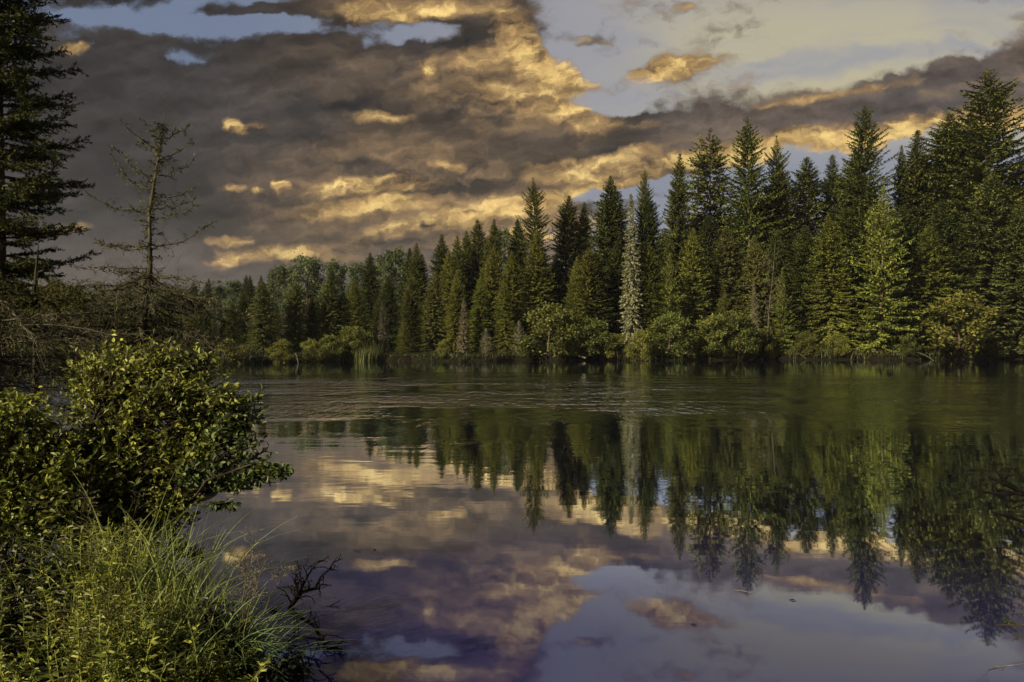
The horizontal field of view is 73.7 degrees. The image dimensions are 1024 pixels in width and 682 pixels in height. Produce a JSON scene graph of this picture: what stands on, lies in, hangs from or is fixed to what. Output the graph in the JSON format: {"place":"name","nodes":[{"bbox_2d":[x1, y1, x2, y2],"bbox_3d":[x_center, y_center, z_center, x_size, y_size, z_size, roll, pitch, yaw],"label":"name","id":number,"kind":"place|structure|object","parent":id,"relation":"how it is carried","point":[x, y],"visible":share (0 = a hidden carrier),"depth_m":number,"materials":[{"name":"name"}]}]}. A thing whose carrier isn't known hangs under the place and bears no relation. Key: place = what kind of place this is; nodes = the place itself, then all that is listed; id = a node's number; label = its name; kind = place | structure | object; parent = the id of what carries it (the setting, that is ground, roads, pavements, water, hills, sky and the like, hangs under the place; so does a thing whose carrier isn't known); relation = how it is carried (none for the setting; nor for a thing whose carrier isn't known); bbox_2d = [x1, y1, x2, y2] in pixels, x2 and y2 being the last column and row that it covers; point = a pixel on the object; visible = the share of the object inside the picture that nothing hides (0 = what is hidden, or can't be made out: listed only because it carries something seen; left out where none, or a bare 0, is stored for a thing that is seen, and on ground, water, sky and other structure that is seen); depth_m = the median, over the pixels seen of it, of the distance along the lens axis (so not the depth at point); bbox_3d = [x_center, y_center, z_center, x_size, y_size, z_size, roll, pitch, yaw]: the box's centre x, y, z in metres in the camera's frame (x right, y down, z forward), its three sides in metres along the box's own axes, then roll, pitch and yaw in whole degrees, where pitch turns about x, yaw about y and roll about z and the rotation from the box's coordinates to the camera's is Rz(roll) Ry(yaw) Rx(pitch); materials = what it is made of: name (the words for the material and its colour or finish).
{"place":"outdoors","nodes":[
{"label":"outdoors","id":0,"kind":"place"},
{"bbox_2d":[0,291,1023,681],"bbox_3d":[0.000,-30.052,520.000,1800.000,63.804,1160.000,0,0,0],"label":"ground","id":1,"kind":"structure","parent":0,"point":[682,357],"depth_m":59.97,"materials":[{"name":"green plant"}]},
{"bbox_2d":[0,521,91,657],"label":"bush","id":2,"kind":"object","parent":1,"relation":"on","point":[13,604],"visible":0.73,"depth_m":3.36,"materials":[{"name":"green plant"}]},
{"bbox_2d":[0,0,103,399],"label":"spruce tree","id":3,"kind":"object","parent":1,"relation":"on","point":[27,194],"visible":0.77,"depth_m":9.95,"materials":[{"name":"green plant"}]},
{"bbox_2d":[0,381,115,589],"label":"willow shrub","id":4,"kind":"object","parent":1,"relation":"on","point":[22,476],"visible":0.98,"depth_m":4.36,"materials":[{"name":"green plant"}]},
{"bbox_2d":[0,242,152,427],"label":"dead spruce","id":5,"kind":"object","parent":1,"relation":"on","point":[22,337],"visible":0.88,"depth_m":6.31,"materials":[{"name":"plant"}]},
{"bbox_2d":[0,244,167,465],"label":"spruce sapling","id":6,"kind":"object","parent":1,"relation":"on","point":[51,294],"visible":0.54,"depth_m":7.46,"materials":[{"name":"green plant"}]},
{"bbox_2d":[0,516,275,681],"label":"undergrowth","id":7,"kind":"object","parent":1,"relation":"on","point":[78,647],"visible":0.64,"depth_m":2.95,"materials":[{"name":"grass"},{"name":"leaves"}]},
{"bbox_2d":[17,116,263,478],"bbox_3d":[-3.933,-0.324,7.442,2.453,4.259,2.277,0,0,0],"label":"bare spruce","id":8,"kind":"object","parent":1,"relation":"on","point":[143,304],"visible":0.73,"depth_m":7.35,"materials":[{"name":"plant"}]},
{"bbox_2d":[31,328,260,579],"bbox_3d":[-2.719,0.811,4.918,1.727,1.824,1.201,0,0,0],"label":"alder bush","id":9,"kind":"object","parent":1,"relation":"on","point":[123,383],"visible":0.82,"depth_m":4.83,"materials":[{"name":"green plant"}]},
{"bbox_2d":[3,469,321,681],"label":"grass","id":10,"kind":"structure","parent":1,"relation":"on","point":[152,581],"depth_m":3.34,"materials":[{"name":"green plant"}]},
{"bbox_2d":[9,279,360,324],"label":"distant forest","id":11,"kind":"object","parent":1,"relation":"on","point":[201,291],"visible":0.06,"depth_m":307.85,"materials":[{"name":"green plant"}]},
{"bbox_2d":[95,383,295,572],"bbox_3d":[-2.285,1.084,4.849,1.631,1.554,0.615,0,0,0],"label":"bush","id":12,"kind":"object","parent":1,"relation":"on","point":[221,477],"visible":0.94,"depth_m":4.72,"materials":[{"name":"green plant"}]},
{"bbox_2d":[182,593,315,681],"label":"dark shrub","id":13,"kind":"object","parent":1,"relation":"on","point":[292,664],"visible":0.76,"depth_m":3.08,"materials":[{"name":"green plant"}]},
{"bbox_2d":[151,581,357,681],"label":"grass tuft","id":14,"kind":"object","parent":1,"relation":"on","point":[254,639],"visible":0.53,"depth_m":3.08,"materials":[{"name":"green plant"}]},
{"bbox_2d":[241,283,279,351],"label":"spruce tree","id":15,"kind":"object","parent":1,"relation":"on","point":[264,312],"visible":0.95,"depth_m":58.63,"materials":[{"name":"green plant"}]},
{"bbox_2d":[266,338,295,362],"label":"alder shrub","id":16,"kind":"object","parent":1,"relation":"on","point":[280,343],"visible":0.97,"depth_m":52.91,"materials":[{"name":"green plant"}]},
{"bbox_2d":[265,263,301,333],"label":"aspen tree","id":17,"kind":"object","parent":1,"relation":"on","point":[280,270],"visible":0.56,"depth_m":97.64,"materials":[{"name":"green plant"}]},
{"bbox_2d":[277,282,317,351],"bbox_3d":[-19.366,-2.033,60.996,3.659,6.461,3.608,1,0,20],"label":"spruce tree","id":18,"kind":"object","parent":1,"relation":"on","point":[294,302],"visible":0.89,"depth_m":60.69,"materials":[{"name":"green plant"}]},
{"bbox_2d":[275,251,325,326],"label":"aspen tree","id":19,"kind":"object","parent":1,"relation":"on","point":[309,265],"visible":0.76,"depth_m":95.49,"materials":[{"name":"green plant"}]},
{"bbox_2d":[277,554,347,652],"bbox_3d":[-1.087,1.554,3.990,0.638,0.546,0.299,0,0,42],"label":"bare branch","id":20,"kind":"object","parent":1,"relation":"on","point":[297,595],"visible":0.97,"depth_m":4.09,"materials":[{"name":"brown wood"}]},
{"bbox_2d":[312,278,343,345],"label":"spruce tree","id":21,"kind":"object","parent":1,"relation":"on","point":[328,291],"visible":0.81,"depth_m":62.56,"materials":[{"name":"green plant"}]},
{"bbox_2d":[320,258,349,304],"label":"aspen tree","id":22,"kind":"object","parent":1,"relation":"on","point":[333,264],"visible":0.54,"depth_m":93.42,"materials":[{"name":"green plant"}]},
{"bbox_2d":[332,292,355,343],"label":"spruce tree","id":23,"kind":"object","parent":1,"relation":"on","point":[344,304],"visible":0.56,"depth_m":63.10,"materials":[{"name":"green plant"}]},
{"bbox_2d":[338,325,372,356],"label":"alder shrub","id":24,"kind":"object","parent":1,"relation":"on","point":[354,332],"visible":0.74,"depth_m":59.31,"materials":[{"name":"green plant"}]},
{"bbox_2d":[346,280,371,345],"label":"spruce tree","id":25,"kind":"object","parent":1,"relation":"on","point":[354,301],"visible":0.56,"depth_m":67.83,"materials":[{"name":"green plant"}]},
{"bbox_2d":[358,253,381,342],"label":"spruce tree","id":26,"kind":"object","parent":1,"relation":"on","point":[368,285],"visible":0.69,"depth_m":79.79,"materials":[{"name":"green plant"}]},
{"bbox_2d":[371,276,402,351],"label":"spruce tree","id":27,"kind":"object","parent":1,"relation":"on","point":[387,294],"visible":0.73,"depth_m":65.76,"materials":[{"name":"green plant"}]},
{"bbox_2d":[379,245,405,307],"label":"aspen tree","id":28,"kind":"object","parent":1,"relation":"on","point":[397,257],"visible":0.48,"depth_m":87.33,"materials":[{"name":"green plant"}]},
{"bbox_2d":[398,295,420,349],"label":"spruce tree","id":29,"kind":"object","parent":1,"relation":"on","point":[411,320],"visible":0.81,"depth_m":64.93,"materials":[{"name":"green plant"}]},
{"bbox_2d":[399,277,423,349],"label":"spruce tree","id":30,"kind":"object","parent":1,"relation":"on","point":[410,292],"visible":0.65,"depth_m":65.74,"materials":[{"name":"green plant"}]},
{"bbox_2d":[399,242,427,335],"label":"spruce tree","id":31,"kind":"object","parent":1,"relation":"on","point":[416,275],"visible":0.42,"depth_m":73.84,"materials":[{"name":"green plant"}]},
{"bbox_2d":[415,272,447,350],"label":"spruce tree","id":32,"kind":"object","parent":1,"relation":"on","point":[433,308],"visible":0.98,"depth_m":64.73,"materials":[{"name":"green plant"}]},
{"bbox_2d":[423,234,451,346],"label":"spruce tree","id":33,"kind":"object","parent":1,"relation":"on","point":[441,250],"visible":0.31,"depth_m":74.04,"materials":[{"name":"green plant"}]},
{"bbox_2d":[436,249,470,347],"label":"spruce tree","id":34,"kind":"object","parent":1,"relation":"on","point":[449,271],"visible":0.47,"depth_m":67.69,"materials":[{"name":"green plant"}]},
{"bbox_2d":[440,285,470,351],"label":"spruce tree","id":35,"kind":"object","parent":1,"relation":"on","point":[454,323],"visible":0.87,"depth_m":63.08,"materials":[{"name":"green plant"}]},
{"bbox_2d":[444,236,471,343],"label":"spruce tree","id":36,"kind":"object","parent":1,"relation":"on","point":[457,256],"visible":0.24,"depth_m":73.63,"materials":[{"name":"green plant"}]},
{"bbox_2d":[465,220,487,339],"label":"spruce tree","id":37,"kind":"object","parent":1,"relation":"on","point":[478,254],"visible":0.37,"depth_m":75.43,"materials":[{"name":"green plant"}]},
{"bbox_2d":[467,275,494,351],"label":"spruce tree","id":38,"kind":"object","parent":1,"relation":"on","point":[479,310],"visible":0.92,"depth_m":62.75,"materials":[{"name":"green plant"}]},
{"bbox_2d":[468,247,504,350],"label":"spruce tree","id":39,"kind":"object","parent":1,"relation":"on","point":[491,281],"visible":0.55,"depth_m":66.66,"materials":[{"name":"green plant"}]},
{"bbox_2d":[468,219,505,329],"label":"spruce tree","id":40,"kind":"object","parent":1,"relation":"on","point":[493,240],"visible":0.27,"depth_m":73.95,"materials":[{"name":"green plant"}]},
{"bbox_2d":[491,280,517,352],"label":"spruce tree","id":41,"kind":"object","parent":1,"relation":"on","point":[505,328],"visible":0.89,"depth_m":62.81,"materials":[{"name":"green plant"}]},
{"bbox_2d":[490,251,530,351],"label":"spruce tree","id":42,"kind":"object","parent":1,"relation":"on","point":[511,273],"visible":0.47,"depth_m":65.72,"materials":[{"name":"green plant"}]},
{"bbox_2d":[506,219,527,311],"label":"spruce tree","id":43,"kind":"object","parent":1,"relation":"on","point":[516,244],"visible":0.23,"depth_m":75.72,"materials":[{"name":"green plant"}]},
{"bbox_2d":[514,177,554,334],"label":"spruce tree","id":44,"kind":"object","parent":1,"relation":"on","point":[534,222],"visible":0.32,"depth_m":71.42,"materials":[{"name":"green plant"}]},
{"bbox_2d":[515,230,560,349],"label":"spruce tree","id":45,"kind":"object","parent":1,"relation":"on","point":[538,270],"visible":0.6,"depth_m":66.43,"materials":[{"name":"green plant"}]},
{"bbox_2d":[65,338,1022,362],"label":"grass","id":46,"kind":"structure","parent":1,"relation":"on","point":[825,353],"depth_m":60.53,"materials":[{"name":"green plant"}]},
{"bbox_2d":[511,301,587,358],"bbox_3d":[3.591,-0.779,60.477,6.808,5.488,6.410,-1,-3,20],"label":"alder shrub","id":47,"kind":"object","parent":1,"relation":"on","point":[563,318],"visible":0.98,"depth_m":60.03,"materials":[{"name":"green plant"}]},
{"bbox_2d":[547,254,568,346],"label":"spruce tree","id":48,"kind":"object","parent":1,"relation":"on","point":[558,274],"visible":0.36,"depth_m":68.76,"materials":[{"name":"green plant"}]},
{"bbox_2d":[546,196,585,307],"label":"spruce tree","id":49,"kind":"object","parent":1,"relation":"on","point":[568,221],"visible":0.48,"depth_m":74.41,"materials":[{"name":"green plant"}]},
{"bbox_2d":[567,203,594,292],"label":"spruce tree","id":50,"kind":"object","parent":1,"relation":"on","point":[586,225],"visible":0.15,"depth_m":75.87,"materials":[{"name":"green plant"}]},
{"bbox_2d":[569,247,606,347],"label":"spruce tree","id":51,"kind":"object","parent":1,"relation":"on","point":[590,266],"visible":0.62,"depth_m":65.24,"materials":[{"name":"green plant"}]},
{"bbox_2d":[562,315,619,356],"bbox_3d":[7.000,-0.291,60.854,5.398,4.017,5.083,-2,-2,35],"label":"alder shrub","id":52,"kind":"object","parent":1,"relation":"on","point":[599,327],"visible":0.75,"depth_m":60.22,"materials":[{"name":"green plant"}]},
{"bbox_2d":[575,252,620,351],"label":"spruce tree","id":53,"kind":"object","parent":1,"relation":"on","point":[602,295],"visible":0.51,"depth_m":65.52,"materials":[{"name":"green plant"}]},
{"bbox_2d":[576,176,634,344],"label":"spruce tree","id":54,"kind":"object","parent":1,"relation":"on","point":[610,206],"visible":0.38,"depth_m":73.12,"materials":[{"name":"green plant"}]},
{"bbox_2d":[602,240,638,349],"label":"spruce tree","id":55,"kind":"object","parent":1,"relation":"on","point":[616,282],"visible":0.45,"depth_m":67.59,"materials":[{"name":"green plant"}]},
{"bbox_2d":[617,193,644,351],"bbox_3d":[11.133,-6.090,63.933,2.801,15.582,2.727,0,0,16],"label":"dead spruce","id":56,"kind":"object","parent":1,"relation":"on","point":[630,325],"visible":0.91,"depth_m":63.87,"materials":[{"name":"grey plant"}]},
{"bbox_2d":[625,328,655,360],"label":"alder shrub","id":57,"kind":"object","parent":1,"relation":"on","point":[642,346],"visible":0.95,"depth_m":58.38,"materials":[{"name":"green plant"}]},
{"bbox_2d":[627,168,661,296],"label":"spruce tree","id":58,"kind":"object","parent":1,"relation":"on","point":[643,189],"visible":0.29,"depth_m":75.64,"materials":[{"name":"green plant"}]},
{"bbox_2d":[633,241,662,350],"bbox_3d":[12.818,-4.197,65.276,3.636,10.732,3.552,3,2,42],"label":"spruce tree","id":59,"kind":"object","parent":1,"relation":"on","point":[645,249],"visible":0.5,"depth_m":64.64,"materials":[{"name":"green plant"}]},
{"bbox_2d":[632,192,666,315],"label":"spruce tree","id":60,"kind":"object","parent":1,"relation":"on","point":[650,218],"visible":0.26,"depth_m":75.15,"materials":[{"name":"green plant"}]},
{"bbox_2d":[635,248,667,343],"bbox_3d":[13.100,-3.847,64.817,3.614,10.120,3.418,1,-1,27],"label":"spruce tree","id":61,"kind":"object","parent":1,"relation":"on","point":[645,311],"visible":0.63,"depth_m":64.33,"materials":[{"name":"green plant"}]},
{"bbox_2d":[647,253,690,352],"bbox_3d":[14.764,-3.289,64.037,4.139,10.026,3.726,0,0,13],"label":"young fir","id":62,"kind":"object","parent":1,"relation":"on","point":[669,289],"visible":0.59,"depth_m":63.88,"materials":[{"name":"green plant"}]},
{"bbox_2d":[646,311,702,356],"bbox_3d":[14.101,-0.452,60.017,5.495,4.430,5.174,0,1,6],"label":"alder shrub","id":63,"kind":"object","parent":1,"relation":"on","point":[680,323],"visible":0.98,"depth_m":59.61,"materials":[{"name":"green plant"}]},
{"bbox_2d":[657,153,694,344],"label":"spruce tree","id":64,"kind":"object","parent":1,"relation":"on","point":[678,197],"visible":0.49,"depth_m":73.23,"materials":[{"name":"green plant"}]},
{"bbox_2d":[671,228,715,352],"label":"spruce tree","id":65,"kind":"object","parent":1,"relation":"on","point":[692,305],"visible":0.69,"depth_m":66.60,"materials":[{"name":"green plant"}]},
{"bbox_2d":[678,134,720,247],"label":"spruce tree","id":66,"kind":"object","parent":1,"relation":"on","point":[696,202],"visible":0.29,"depth_m":78.17,"materials":[{"name":"green plant"}]},
{"bbox_2d":[690,215,720,340],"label":"spruce tree","id":67,"kind":"object","parent":1,"relation":"on","point":[708,242],"visible":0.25,"depth_m":72.57,"materials":[{"name":"green plant"}]},
{"bbox_2d":[684,128,741,299],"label":"spruce tree","id":68,"kind":"object","parent":1,"relation":"on","point":[703,165],"visible":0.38,"depth_m":76.66,"materials":[{"name":"green plant"}]},
{"bbox_2d":[693,313,738,356],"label":"alder shrub","id":69,"kind":"object","parent":1,"relation":"on","point":[720,334],"visible":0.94,"depth_m":60.54,"materials":[{"name":"green plant"}]},
{"bbox_2d":[696,135,740,237],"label":"spruce tree","id":70,"kind":"object","parent":1,"relation":"on","point":[717,181],"visible":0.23,"depth_m":77.62,"materials":[{"name":"green plant"}]},
{"bbox_2d":[704,226,761,351],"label":"spruce tree","id":71,"kind":"object","parent":1,"relation":"on","point":[731,266],"visible":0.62,"depth_m":67.74,"materials":[{"name":"green plant"}]},
{"bbox_2d":[705,311,762,355],"bbox_3d":[20.507,-0.560,61.997,5.565,4.349,5.796,0,-2,-44],"label":"alder shrub","id":72,"kind":"object","parent":1,"relation":"on","point":[735,321],"visible":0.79,"depth_m":60.97,"materials":[{"name":"green plant"}]},
{"bbox_2d":[705,117,794,317],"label":"spruce tree","id":73,"kind":"object","parent":1,"relation":"on","point":[747,148],"visible":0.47,"depth_m":73.95,"materials":[{"name":"green plant"}]},
{"bbox_2d":[734,235,784,352],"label":"spruce tree","id":74,"kind":"object","parent":1,"relation":"on","point":[754,275],"visible":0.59,"depth_m":65.62,"materials":[{"name":"green plant"}]},
{"bbox_2d":[745,135,796,303],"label":"spruce tree","id":75,"kind":"object","parent":1,"relation":"on","point":[777,157],"visible":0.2,"depth_m":76.20,"materials":[{"name":"green plant"}]},
{"bbox_2d":[762,230,797,349],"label":"spruce tree","id":76,"kind":"object","parent":1,"relation":"on","point":[778,264],"visible":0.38,"depth_m":70.95,"materials":[{"name":"green plant"}]},
{"bbox_2d":[758,164,808,347],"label":"spruce tree","id":77,"kind":"object","parent":1,"relation":"on","point":[784,213],"visible":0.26,"depth_m":75.26,"materials":[{"name":"green plant"}]},
{"bbox_2d":[769,267,799,354],"bbox_3d":[25.392,-2.694,64.136,2.623,8.553,2.827,1,-1,-40],"label":"young fir","id":78,"kind":"object","parent":1,"relation":"on","point":[781,323],"visible":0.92,"depth_m":64.08,"materials":[{"name":"green plant"}]},
{"bbox_2d":[773,225,836,350],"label":"spruce tree","id":79,"kind":"object","parent":1,"relation":"on","point":[803,250],"visible":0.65,"depth_m":67.69,"materials":[{"name":"green plant"}]},
{"bbox_2d":[789,329,823,357],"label":"alder shrub","id":80,"kind":"object","parent":1,"relation":"on","point":[801,342],"visible":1,"depth_m":62.05,"materials":[{"name":"green plant"}]},
{"bbox_2d":[789,157,833,263],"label":"spruce tree","id":81,"kind":"object","parent":1,"relation":"on","point":[807,186],"visible":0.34,"depth_m":76.12,"materials":[{"name":"green plant"}]},
{"bbox_2d":[814,154,847,294],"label":"spruce tree","id":82,"kind":"object","parent":1,"relation":"on","point":[830,182],"visible":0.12,"depth_m":77.85,"materials":[{"name":"green plant"}]},
{"bbox_2d":[795,215,867,352],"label":"spruce tree","id":83,"kind":"object","parent":1,"relation":"on","point":[827,255],"visible":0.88,"depth_m":65.19,"materials":[{"name":"green plant"}]},
{"bbox_2d":[824,151,869,347],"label":"spruce tree","id":84,"kind":"object","parent":1,"relation":"on","point":[840,210],"visible":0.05,"depth_m":75.85,"materials":[{"name":"green plant"}]},
{"bbox_2d":[827,207,884,349],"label":"spruce tree","id":85,"kind":"object","parent":1,"relation":"on","point":[851,217],"visible":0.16,"depth_m":71.70,"materials":[{"name":"green plant"}]},
{"bbox_2d":[816,105,915,350],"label":"spruce tree","id":86,"kind":"object","parent":1,"relation":"on","point":[862,161],"visible":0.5,"depth_m":71.22,"materials":[{"name":"green plant"}]},
{"bbox_2d":[841,191,905,351],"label":"spruce tree","id":87,"kind":"object","parent":1,"relation":"on","point":[868,204],"visible":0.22,"depth_m":70.46,"materials":[{"name":"green plant"}]},
{"bbox_2d":[839,185,927,354],"bbox_3d":[34.226,-6.364,63.191,7.681,16.387,7.126,1,1,34],"label":"young fir","id":88,"kind":"object","parent":1,"relation":"on","point":[885,244],"visible":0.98,"depth_m":63.04,"materials":[{"name":"green plant"}]},
{"bbox_2d":[863,205,953,353],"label":"spruce tree","id":89,"kind":"object","parent":1,"relation":"on","point":[908,230],"visible":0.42,"depth_m":67.27,"materials":[{"name":"green plant"}]},
{"bbox_2d":[882,225,969,352],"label":"spruce tree","id":90,"kind":"object","parent":1,"relation":"on","point":[935,267],"visible":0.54,"depth_m":65.91,"materials":[{"name":"green plant"}]},
{"bbox_2d":[884,130,968,272],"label":"spruce tree","id":91,"kind":"object","parent":1,"relation":"on","point":[916,169],"visible":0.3,"depth_m":73.18,"materials":[{"name":"green plant"}]},
{"bbox_2d":[898,199,988,352],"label":"spruce tree","id":92,"kind":"object","parent":1,"relation":"on","point":[945,228],"visible":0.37,"depth_m":66.31,"materials":[{"name":"green plant"}]},
{"bbox_2d":[912,112,984,350],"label":"spruce tree","id":93,"kind":"object","parent":1,"relation":"on","point":[950,134],"visible":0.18,"depth_m":72.95,"materials":[{"name":"green plant"}]},
{"bbox_2d":[911,289,1006,355],"bbox_3d":[41.257,-1.534,63.434,8.564,6.628,8.064,-1,-2,-10],"label":"alder shrub","id":94,"kind":"object","parent":1,"relation":"on","point":[961,303],"visible":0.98,"depth_m":62.41,"materials":[{"name":"green plant"}]},
{"bbox_2d":[900,68,1023,335],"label":"spruce tree","id":95,"kind":"object","parent":1,"relation":"on","point":[998,148],"visible":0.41,"depth_m":69.87,"materials":[{"name":"green plant"}]},
{"bbox_2d":[947,170,1023,354],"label":"spruce tree","id":96,"kind":"object","parent":1,"relation":"on","point":[983,237],"visible":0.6,"depth_m":65.03,"materials":[{"name":"green plant"}]},
{"bbox_2d":[978,204,1023,355],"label":"spruce tree","id":97,"kind":"object","parent":1,"relation":"on","point":[1018,231],"visible":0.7,"depth_m":63.54,"materials":[{"name":"green plant"}]},
{"bbox_2d":[3,0,1023,292],"label":"sky","id":98,"kind":"structure","parent":0,"point":[344,131],"materials":[{"name":"grey"}]},
{"bbox_2d":[5,359,1023,681],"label":"water","id":99,"kind":"structure","parent":0,"point":[571,521],"depth_m":6.46,"materials":[{"name":"liquid"}]},
{"bbox_2d":[315,346,381,361],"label":"reeds","id":100,"kind":"object","parent":99,"relation":"on","point":[367,356],"visible":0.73,"depth_m":57.36,"materials":[{"name":"green plant"}]},
{"bbox_2d":[980,466,1023,523],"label":"dead bough","id":101,"kind":"object","parent":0,"point":[1018,491],"visible":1,"depth_m":3.60,"materials":[{"name":"brown wood"}]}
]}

